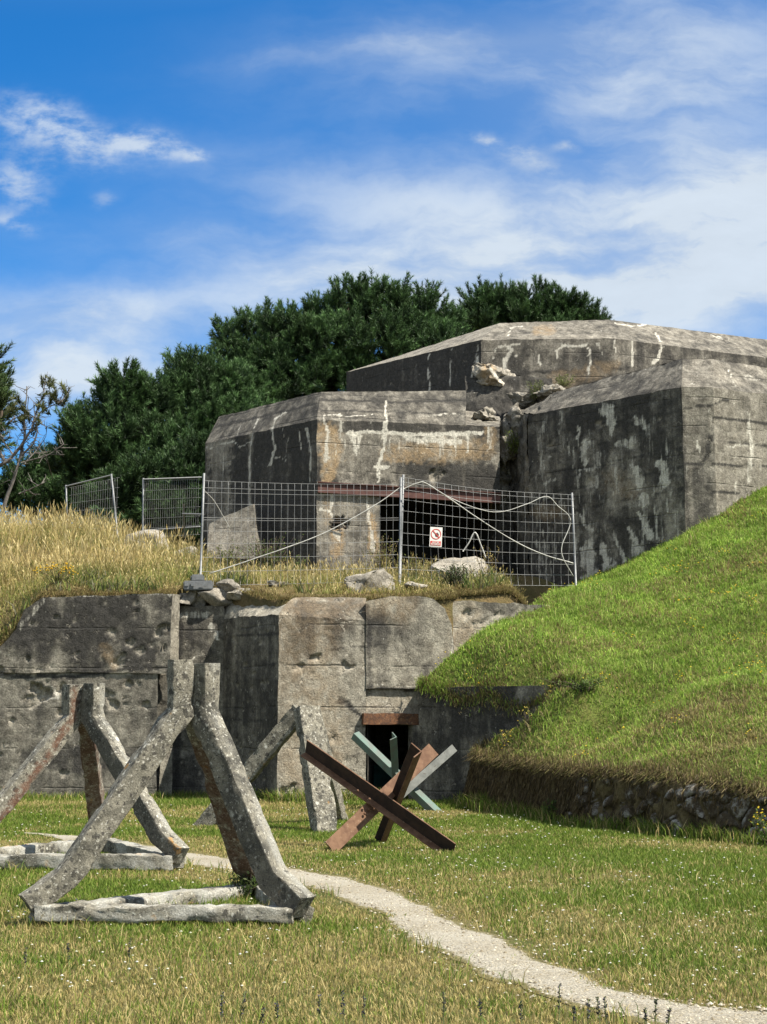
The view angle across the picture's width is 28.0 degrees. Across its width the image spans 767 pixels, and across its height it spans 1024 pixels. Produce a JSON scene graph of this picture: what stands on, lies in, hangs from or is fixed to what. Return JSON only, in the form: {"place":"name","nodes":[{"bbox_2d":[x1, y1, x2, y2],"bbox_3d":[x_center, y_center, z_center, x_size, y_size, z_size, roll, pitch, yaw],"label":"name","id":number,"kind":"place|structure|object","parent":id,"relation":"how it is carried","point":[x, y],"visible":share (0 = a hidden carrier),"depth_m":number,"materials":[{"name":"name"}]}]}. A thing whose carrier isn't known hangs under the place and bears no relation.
{"place":"outdoors","nodes":[
{"label":"outdoors","id":0,"kind":"place"},
{"bbox_2d":[0,535,576,738],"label":"terrace","id":1,"kind":"structure","parent":0,"point":[530,592],"depth_m":28.09,"materials":[{"name":"concrete"},{"name":"grass"}]},
{"bbox_2d":[0,341,20,457],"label":"pine tree","id":2,"kind":"object","parent":1,"relation":"on","point":[6,391],"visible":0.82,"depth_m":46.74,"materials":[{"name":"green plant"}]},
{"bbox_2d":[0,372,76,515],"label":"bare tree","id":3,"kind":"object","parent":1,"relation":"on","point":[26,414],"visible":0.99,"depth_m":44.73,"materials":[{"name":"grey plant"}]},
{"bbox_2d":[0,441,86,525],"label":"pine tree","id":4,"kind":"object","parent":1,"relation":"on","point":[50,491],"visible":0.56,"depth_m":58.92,"materials":[{"name":"green plant"}]},
{"bbox_2d":[32,561,78,584],"bbox_3d":[-6.105,1.125,28.527,0.821,0.485,0.502,5,-10,-33],"label":"weed","id":5,"kind":"object","parent":1,"relation":"on","point":[64,568],"visible":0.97,"depth_m":28.48,"materials":[{"name":"yellow plant"}]},
{"bbox_2d":[65,474,118,533],"bbox_3d":[-7.086,0.015,37.083,0.188,1.659,2.228,8,-11,-44],"label":"wire fence","id":6,"kind":"object","parent":1,"relation":"on","point":[115,507],"visible":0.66,"depth_m":36.94,"materials":[{"name":"metal"}]},
{"bbox_2d":[36,355,202,513],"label":"pine tree","id":7,"kind":"object","parent":1,"relation":"on","point":[120,414],"visible":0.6,"depth_m":51.74,"materials":[{"name":"green plant"}]},
{"bbox_2d":[70,421,213,550],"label":"pine tree","id":8,"kind":"object","parent":1,"relation":"on","point":[131,475],"visible":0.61,"depth_m":46.84,"materials":[{"name":"green plant"}]},
{"bbox_2d":[123,530,168,551],"bbox_3d":[-5.374,0.773,34.727,1.203,0.758,0.644,0,-8,0],"label":"stone","id":9,"kind":"object","parent":1,"relation":"on","point":[155,537],"visible":0.16,"depth_m":34.59,"materials":[{"name":"stone"}]},
{"bbox_2d":[142,477,201,536],"bbox_3d":[-4.961,-0.104,35.876,1.821,1.553,0.052,-5,-10,33],"label":"wire fence","id":10,"kind":"object","parent":1,"relation":"on","point":[164,528],"visible":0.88,"depth_m":35.97,"materials":[{"name":"metal"}]},
{"bbox_2d":[177,546,196,558],"bbox_3d":[-4.412,0.953,33.717,0.452,0.455,0.553,-7,-11,41],"label":"stone","id":11,"kind":"object","parent":1,"relation":"on","point":[192,549],"visible":0.16,"depth_m":33.66,"materials":[{"name":"stone"}]},
{"bbox_2d":[182,504,200,537],"bbox_3d":[-4.120,0.123,33.323,0.086,0.746,1.165,5,-9,-30],"label":"rail stub","id":12,"kind":"object","parent":1,"relation":"on","point":[183,513],"visible":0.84,"depth_m":33.77,"materials":[{"name":"metal"}]},
{"bbox_2d":[191,594,207,606],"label":"stone","id":13,"kind":"object","parent":1,"relation":"on","point":[201,601],"visible":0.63,"depth_m":28.08,"materials":[{"name":"stone"}]},
{"bbox_2d":[145,341,279,457],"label":"pine tree","id":14,"kind":"object","parent":1,"relation":"on","point":[212,392],"visible":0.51,"depth_m":53.71,"materials":[{"name":"green plant"}]},
{"bbox_2d":[216,579,240,592],"bbox_3d":[-2.836,1.359,28.197,0.465,0.266,0.534,0,-8,0],"label":"stone","id":15,"kind":"object","parent":1,"relation":"on","point":[228,585],"visible":0.81,"depth_m":28.01,"materials":[{"name":"stone"}]},
{"bbox_2d":[191,544,271,570],"bbox_3d":[-3.297,1.037,32.712,1.737,0.671,0.817,3,-8,-18],"label":"weed","id":16,"kind":"object","parent":1,"relation":"on","point":[220,558],"visible":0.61,"depth_m":32.65,"materials":[{"name":"green plant"}]},
{"bbox_2d":[207,505,260,558],"bbox_3d":[-3.381,0.442,34.981,1.457,1.362,0.731,-3,-8,17],"label":"concrete fragment","id":17,"kind":"object","parent":1,"relation":"on","point":[222,533],"visible":0.77,"depth_m":34.85,"materials":[{"name":"grey concrete"}]},
{"bbox_2d":[226,588,249,599],"bbox_3d":[-2.569,1.500,27.932,0.617,0.245,0.439,0,-8,0],"label":"stone","id":18,"kind":"object","parent":1,"relation":"on","point":[236,594],"visible":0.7,"depth_m":27.87,"materials":[{"name":"stone"}]},
{"bbox_2d":[0,527,504,639],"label":"broad weeds","id":19,"kind":"object","parent":1,"relation":"on","point":[101,584],"visible":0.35,"depth_m":28.34,"materials":[{"name":"green plant"}]},
{"bbox_2d":[0,499,527,640],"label":"seeding grass","id":20,"kind":"structure","parent":1,"relation":"on","point":[113,559],"depth_m":30.67,"materials":[{"name":"beige plant"}]},
{"bbox_2d":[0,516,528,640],"bbox_3d":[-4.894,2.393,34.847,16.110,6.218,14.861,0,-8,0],"label":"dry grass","id":21,"kind":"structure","parent":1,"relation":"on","point":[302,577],"depth_m":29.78,"materials":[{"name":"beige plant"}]},
{"bbox_2d":[233,532,303,570],"bbox_3d":[-2.542,0.941,33.382,1.642,1.037,0.870,0,-8,0],"label":"weed","id":22,"kind":"object","parent":1,"relation":"on","point":[263,560],"visible":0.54,"depth_m":33.32,"materials":[{"name":"green plant"}]},
{"bbox_2d":[267,580,288,586],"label":"stone","id":23,"kind":"object","parent":1,"relation":"on","point":[271,582],"visible":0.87,"depth_m":28.34,"materials":[{"name":"stone"}]},
{"bbox_2d":[277,554,307,574],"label":"weed","id":24,"kind":"object","parent":1,"relation":"on","point":[295,563],"visible":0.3,"depth_m":32.92,"materials":[{"name":"green plant"}]},
{"bbox_2d":[204,266,475,405],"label":"pine tree","id":25,"kind":"object","parent":1,"relation":"on","point":[291,352],"visible":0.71,"depth_m":57.52,"materials":[{"name":"green plant"}]},
{"bbox_2d":[344,568,394,591],"bbox_3d":[-0.253,1.338,28.055,0.938,0.621,0.673,0,-8,0],"label":"stone","id":26,"kind":"object","parent":1,"relation":"on","point":[378,577],"visible":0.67,"depth_m":27.85,"materials":[{"name":"stone"}]},
{"bbox_2d":[359,536,398,570],"bbox_3d":[-0.099,1.008,32.824,0.860,1.084,0.707,0,-8,0],"label":"weed","id":27,"kind":"object","parent":1,"relation":"on","point":[383,558],"visible":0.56,"depth_m":32.78,"materials":[{"name":"green plant"}]},
{"bbox_2d":[390,552,437,579],"bbox_3d":[0.584,1.203,30.911,1.006,0.782,0.755,0,-8,0],"label":"weed","id":28,"kind":"object","parent":1,"relation":"on","point":[412,563],"visible":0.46,"depth_m":30.90,"materials":[{"name":"green plant"}]},
{"bbox_2d":[404,581,427,589],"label":"stone","id":29,"kind":"object","parent":1,"relation":"on","point":[408,584],"visible":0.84,"depth_m":27.95,"materials":[{"name":"stone"}]},
{"bbox_2d":[416,561,483,585],"bbox_3d":[1.233,1.157,28.401,1.271,0.529,0.669,0,-8,0],"label":"weed","id":30,"kind":"object","parent":1,"relation":"on","point":[453,576],"visible":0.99,"depth_m":28.37,"materials":[{"name":"green plant"}]},
{"bbox_2d":[430,556,487,578],"bbox_3d":[1.608,1.347,30.486,1.370,0.992,0.716,2,-8,-14],"label":"stone","id":31,"kind":"object","parent":1,"relation":"on","point":[448,562],"visible":0.21,"depth_m":30.52,"materials":[{"name":"stone"}]},
{"bbox_2d":[463,532,485,556],"bbox_3d":[1.787,0.653,30.201,0.468,0.528,0.036,0,-8,0],"label":"metal rod","id":32,"kind":"object","parent":31,"relation":"on","point":[479,542],"visible":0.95,"depth_m":30.20,"materials":[{"name":"grey metal"}]},
{"bbox_2d":[204,320,766,584],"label":"bunker","id":33,"kind":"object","parent":1,"relation":"on","point":[637,437],"visible":0.77,"depth_m":35.08,"materials":[{"name":"concrete"}]},
{"bbox_2d":[505,430,527,457],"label":"weed","id":34,"kind":"object","parent":33,"relation":"on","point":[514,449],"visible":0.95,"depth_m":36.10,"materials":[{"name":"green plant"}]},
{"bbox_2d":[526,380,543,402],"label":"weed","id":35,"kind":"object","parent":33,"relation":"on","point":[535,396],"visible":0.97,"depth_m":36.91,"materials":[{"name":"green plant"}]},
{"bbox_2d":[554,374,574,388],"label":"weed","id":36,"kind":"object","parent":33,"relation":"on","point":[563,384],"visible":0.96,"depth_m":37.19,"materials":[{"name":"green plant"}]},
{"bbox_2d":[473,545,498,575],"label":"weed","id":37,"kind":"object","parent":1,"relation":"on","point":[490,559],"visible":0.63,"depth_m":29.75,"materials":[{"name":"green plant"}]},
{"bbox_2d":[401,474,576,585],"bbox_3d":[2.015,0.429,29.278,3.631,2.132,0.161,3,-8,-18],"label":"wire fence","id":38,"kind":"object","parent":1,"relation":"on","point":[547,532],"visible":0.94,"depth_m":29.39,"materials":[{"name":"metal"}]},
{"bbox_2d":[429,527,442,546],"bbox_3d":[0.982,0.467,28.737,0.259,0.374,0.016,2,-8,-14],"label":"warning sign","id":39,"kind":"object","parent":38,"relation":"attached to","point":[435,536],"visible":1,"depth_m":28.73,"materials":[{"name":"white plastic"}]},
{"bbox_2d":[404,481,572,563],"bbox_3d":[2.039,0.203,29.129,3.477,1.427,0.138,3,-9,-19],"label":"barrier tape","id":40,"kind":"object","parent":38,"relation":"attached to","point":[489,525],"visible":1,"depth_m":29.16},
{"bbox_2d":[427,484,572,574],"bbox_3d":[2.248,0.341,29.137,3.076,1.652,0.129,3,-9,-21],"label":"barrier tape","id":41,"kind":"object","parent":38,"relation":"attached to","point":[520,506],"visible":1,"depth_m":29.48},
{"bbox_2d":[450,274,614,333],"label":"pine tree","id":42,"kind":"object","parent":1,"relation":"on","point":[487,304],"visible":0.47,"depth_m":64.84,"materials":[{"name":"green plant"}]},
{"bbox_2d":[0,754,766,1023],"bbox_3d":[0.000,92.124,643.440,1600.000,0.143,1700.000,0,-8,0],"label":"lawn","id":43,"kind":"structure","parent":0,"point":[512,941],"depth_m":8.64,"materials":[{"name":"plant"}]},
{"bbox_2d":[24,947,27,974],"bbox_3d":[-1.973,2.475,8.447,0.026,0.159,0.030,-6,-10,38],"label":"flower spike","id":44,"kind":"object","parent":43,"relation":"on","point":[25,958],"visible":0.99,"depth_m":8.45,"materials":[{"name":"green plant"}]},
{"bbox_2d":[66,943,70,965],"bbox_3d":[-1.773,2.504,8.648,0.028,0.150,0.026,6,-10,-38],"label":"flower spike","id":45,"kind":"object","parent":43,"relation":"on","point":[67,948],"visible":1,"depth_m":8.65,"materials":[{"name":"green plant"}]},
{"bbox_2d":[0,683,189,870],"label":"concrete obstacle","id":46,"kind":"object","parent":43,"relation":"on","point":[82,705],"visible":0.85,"depth_m":15.37,"materials":[{"name":"grey concrete"}]},
{"bbox_2d":[128,937,131,970],"bbox_3d":[-1.414,2.468,8.551,0.024,0.195,0.026,0,-8,0],"label":"flower spike","id":47,"kind":"object","parent":43,"relation":"on","point":[129,950],"visible":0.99,"depth_m":8.55,"materials":[{"name":"green plant"}]},
{"bbox_2d":[18,659,315,925],"bbox_3d":[-1.131,2.015,11.066,1.666,1.900,2.485,-7,-10,40],"label":"concrete obstacle","id":48,"kind":"object","parent":43,"relation":"on","point":[193,693],"visible":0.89,"depth_m":10.82,"materials":[{"name":"grey concrete"}]},
{"bbox_2d":[219,991,224,1023],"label":"flower spike","id":49,"kind":"object","parent":43,"relation":"on","point":[221,1004],"visible":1,"depth_m":6.87,"materials":[{"name":"green plant"}]},
{"bbox_2d":[227,871,258,901],"bbox_3d":[-1.067,2.916,11.997,0.294,0.416,0.401,8,-11,-43],"label":"weed","id":50,"kind":"object","parent":43,"relation":"on","point":[249,890],"visible":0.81,"depth_m":11.97,"materials":[{"name":"green plant"}]},
{"bbox_2d":[240,990,246,1023],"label":"flower spike","id":51,"kind":"object","parent":43,"relation":"on","point":[243,1004],"visible":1,"depth_m":6.88,"materials":[{"name":"green plant"}]},
{"bbox_2d":[259,1006,264,1023],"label":"flower spike","id":52,"kind":"object","parent":43,"relation":"on","point":[262,1014],"visible":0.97,"depth_m":6.78,"materials":[{"name":"green plant"}]},
{"bbox_2d":[194,705,348,832],"bbox_3d":[-1.567,3.580,21.249,2.139,1.805,2.305,0,-8,0],"label":"concrete obstacle","id":53,"kind":"object","parent":43,"relation":"on","point":[325,805],"visible":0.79,"depth_m":20.72,"materials":[{"name":"grey concrete"}]},
{"bbox_2d":[0,593,551,801],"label":"concrete wall","id":54,"kind":"structure","parent":43,"relation":"on","point":[337,667],"depth_m":27.01,"materials":[{"name":"grey concrete"}]},
{"bbox_2d":[179,591,197,605],"bbox_3d":[-3.599,1.568,28.016,0.313,0.280,0.459,-6,-10,36],"label":"stone","id":55,"kind":"object","parent":54,"relation":"on","point":[189,598],"visible":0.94,"depth_m":27.95,"materials":[{"name":"stone"}]},
{"bbox_2d":[197,587,232,606],"bbox_3d":[-3.052,1.557,28.025,0.713,0.383,0.463,0,-8,0],"label":"stone","id":56,"kind":"object","parent":54,"relation":"on","point":[215,596],"visible":0.92,"depth_m":27.91,"materials":[{"name":"stone"}]},
{"bbox_2d":[183,574,212,590],"bbox_3d":[-3.376,1.287,27.993,0.553,0.294,0.319,0,-8,0],"label":"ballast block","id":57,"kind":"object","parent":56,"relation":"on","point":[197,582],"depth_m":27.88,"materials":[{"name":"grey concrete"}]},
{"bbox_2d":[199,473,401,585],"bbox_3d":[-1.514,0.416,28.446,3.753,2.224,0.047,1,-8,-7],"label":"wire fence","id":58,"kind":"object","parent":57,"relation":"on","point":[294,518],"visible":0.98,"depth_m":28.45,"materials":[{"name":"metal"}]},
{"bbox_2d":[205,491,229,527],"bbox_3d":[-3.141,-0.034,28.854,0.070,0.615,0.986,-4,-9,24],"label":"barrier tape","id":59,"kind":"object","parent":58,"relation":"attached to","point":[219,509],"visible":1,"depth_m":28.98,"materials":[{"name":"white plastic"}]},
{"bbox_2d":[209,487,400,573],"bbox_3d":[-1.420,0.321,28.299,3.542,1.684,0.087,1,-8,-6],"label":"barrier tape","id":60,"kind":"object","parent":58,"relation":"attached to","point":[305,540],"visible":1,"depth_m":28.23,"materials":[{"name":"white plastic"}]},
{"bbox_2d":[0,579,528,645],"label":"crest thatch","id":61,"kind":"object","parent":54,"relation":"on","point":[449,594],"visible":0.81,"depth_m":27.58,"materials":[{"name":"brown plant"}]},
{"bbox_2d":[366,688,418,784],"bbox_3d":[0.168,4.302,27.732,0.945,2.146,3.298,0,-8,0],"label":"doorway","id":62,"kind":"structure","parent":54,"relation":"in","point":[388,700],"depth_m":26.52,"materials":[{"name":"concrete"}]},
{"bbox_2d":[274,1001,279,1020],"bbox_3d":[-0.478,2.261,6.896,0.028,0.129,0.028,0,-8,0],"label":"flower spike","id":63,"kind":"object","parent":43,"relation":"on","point":[276,1003],"visible":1,"depth_m":6.90,"materials":[{"name":"green plant"}]},
{"bbox_2d":[317,994,321,1021],"bbox_3d":[-0.291,2.251,6.920,0.026,0.151,0.027,0,-8,0],"label":"flower spike","id":64,"kind":"object","parent":43,"relation":"on","point":[319,1005],"visible":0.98,"depth_m":6.92,"materials":[{"name":"green plant"}]},
{"bbox_2d":[340,990,344,1023],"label":"flower spike","id":65,"kind":"object","parent":43,"relation":"on","point":[342,998],"visible":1,"depth_m":6.87,"materials":[{"name":"green plant"}]},
{"bbox_2d":[361,996,366,1023],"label":"flower spike","id":66,"kind":"object","parent":43,"relation":"on","point":[364,1001],"visible":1,"depth_m":6.79,"materials":[{"name":"green plant"}]},
{"bbox_2d":[300,740,455,851],"bbox_3d":[-0.095,3.319,17.813,1.787,1.336,1.638,0,-8,0],"label":"steel hedgehog","id":67,"kind":"object","parent":43,"relation":"on","point":[386,800],"visible":0.91,"depth_m":17.62},
{"bbox_2d":[0,801,761,987],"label":"clover flowers","id":68,"kind":"object","parent":43,"relation":"on","point":[229,963],"visible":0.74,"depth_m":11.09,"materials":[{"name":"white plant"}]},
{"bbox_2d":[22,785,766,846],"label":"edge weeds","id":69,"kind":"object","parent":43,"relation":"on","point":[635,826],"visible":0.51,"depth_m":21.37,"materials":[{"name":"green plant"}]},
{"bbox_2d":[351,731,456,810],"bbox_3d":[0.370,4.157,24.330,1.409,1.350,1.339,4,-9,-25],"label":"steel hedgehog","id":70,"kind":"object","parent":43,"relation":"on","point":[388,767],"visible":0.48,"depth_m":24.11},
{"bbox_2d":[442,992,445,1023],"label":"flower spike","id":71,"kind":"object","parent":43,"relation":"on","point":[443,1003],"visible":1,"depth_m":6.78,"materials":[{"name":"green plant"}]},
{"bbox_2d":[477,999,482,1023],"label":"flower spike","id":72,"kind":"object","parent":43,"relation":"on","point":[481,1007],"visible":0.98,"depth_m":6.90,"materials":[{"name":"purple plant"}]},
{"bbox_2d":[408,684,581,800],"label":"passage wall","id":73,"kind":"structure","parent":43,"relation":"on","point":[440,728],"depth_m":25.46,"materials":[{"name":"concrete"}]},
{"bbox_2d":[414,667,581,717],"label":"overhanging grass","id":74,"kind":"structure","parent":73,"relation":"on","point":[435,687],"depth_m":25.20,"materials":[{"name":"green plant"}]},
{"bbox_2d":[518,1000,523,1023],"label":"flower spike","id":75,"kind":"object","parent":43,"relation":"on","point":[520,1005],"visible":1,"depth_m":6.85,"materials":[{"name":"green plant"}]},
{"bbox_2d":[541,799,557,817],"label":"weed","id":76,"kind":"object","parent":43,"relation":"on","point":[551,805],"visible":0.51,"depth_m":21.83,"materials":[{"name":"green plant"}]},
{"bbox_2d":[557,983,561,1023],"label":"flower spike","id":77,"kind":"object","parent":43,"relation":"on","point":[559,996],"visible":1,"depth_m":7.00,"materials":[{"name":"green plant"}]},
{"bbox_2d":[572,1006,575,1023],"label":"flower spike","id":78,"kind":"object","parent":43,"relation":"on","point":[573,1011],"visible":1,"depth_m":6.87,"materials":[{"name":"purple plant"}]},
{"bbox_2d":[586,999,590,1023],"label":"flower spike","id":79,"kind":"object","parent":43,"relation":"on","point":[587,1005],"visible":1,"depth_m":6.86,"materials":[{"name":"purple plant"}]},
{"bbox_2d":[595,997,599,1023],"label":"flower spike","id":80,"kind":"object","parent":43,"relation":"on","point":[597,1001],"visible":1,"depth_m":6.98,"materials":[{"name":"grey plant"}]},
{"bbox_2d":[603,996,607,1023],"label":"flower spike","id":81,"kind":"object","parent":43,"relation":"on","point":[605,1007],"visible":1,"depth_m":6.83,"materials":[{"name":"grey plant"}]},
{"bbox_2d":[465,746,766,844],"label":"stone wall","id":82,"kind":"structure","parent":43,"relation":"on","point":[733,817],"depth_m":19.30,"materials":[{"name":"grey stone"}]},
{"bbox_2d":[462,755,766,842],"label":"root thatch","id":83,"kind":"object","parent":82,"relation":"on","point":[545,783],"visible":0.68,"depth_m":22.33,"materials":[{"name":"plant"}]},
{"bbox_2d":[463,732,766,804],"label":"hanging grass","id":84,"kind":"structure","parent":82,"relation":"on","point":[542,763],"depth_m":20.44,"materials":[{"name":"green plant"}]},
{"bbox_2d":[643,1007,647,1023],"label":"flower spike","id":85,"kind":"object","parent":43,"relation":"on","point":[645,1016],"visible":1,"depth_m":6.88,"materials":[{"name":"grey plant"}]},
{"bbox_2d":[653,999,657,1023],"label":"flower spike","id":86,"kind":"object","parent":43,"relation":"on","point":[655,1002],"visible":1,"depth_m":6.95,"materials":[{"name":"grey plant"}]},
{"bbox_2d":[665,1007,671,1023],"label":"flower spike","id":87,"kind":"object","parent":43,"relation":"on","point":[669,1013],"visible":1,"depth_m":6.85,"materials":[{"name":"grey plant"}]},
{"bbox_2d":[749,806,766,846],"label":"weed","id":88,"kind":"object","parent":43,"relation":"on","point":[756,815],"visible":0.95,"depth_m":17.49,"materials":[{"name":"green plant"}]},
{"bbox_2d":[0,0,766,524],"label":"sky","id":89,"kind":"structure","parent":0,"point":[166,166],"materials":[{"name":"blue"}]},
{"bbox_2d":[27,832,766,1023],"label":"path","id":90,"kind":"structure","parent":0,"point":[458,944],"depth_m":9.08,"materials":[{"name":"beige gravel"}]},
{"bbox_2d":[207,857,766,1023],"bbox_3d":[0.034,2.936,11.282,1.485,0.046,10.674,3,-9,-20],"label":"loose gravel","id":91,"kind":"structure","parent":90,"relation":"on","point":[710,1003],"depth_m":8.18,"materials":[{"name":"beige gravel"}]},
{"bbox_2d":[423,486,766,789],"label":"mound","id":92,"kind":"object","parent":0,"point":[585,711],"visible":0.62,"depth_m":24.79,"materials":[{"name":"green plant"}]},
{"bbox_2d":[499,729,511,749],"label":"weed","id":93,"kind":"object","parent":92,"relation":"on","point":[503,741],"visible":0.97,"depth_m":24.27,"materials":[{"name":"green plant"}]},
{"bbox_2d":[521,706,531,729],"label":"weed","id":94,"kind":"object","parent":92,"relation":"on","point":[526,720],"visible":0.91,"depth_m":24.09,"materials":[{"name":"green plant"}]},
{"bbox_2d":[542,683,554,703],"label":"weed","id":95,"kind":"object","parent":92,"relation":"on","point":[550,692],"visible":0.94,"depth_m":23.91,"materials":[{"name":"green plant"}]},
{"bbox_2d":[539,672,603,694],"bbox_3d":[2.878,2.638,23.607,1.059,0.373,0.393,2,-8,-11],"label":"weed","id":96,"kind":"object","parent":92,"relation":"on","point":[584,684],"visible":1,"depth_m":23.64,"materials":[{"name":"green plant"}]},
{"bbox_2d":[435,515,764,756],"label":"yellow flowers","id":97,"kind":"object","parent":92,"relation":"on","point":[678,626],"visible":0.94,"depth_m":25.50,"materials":[{"name":"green plant"}]}
]}

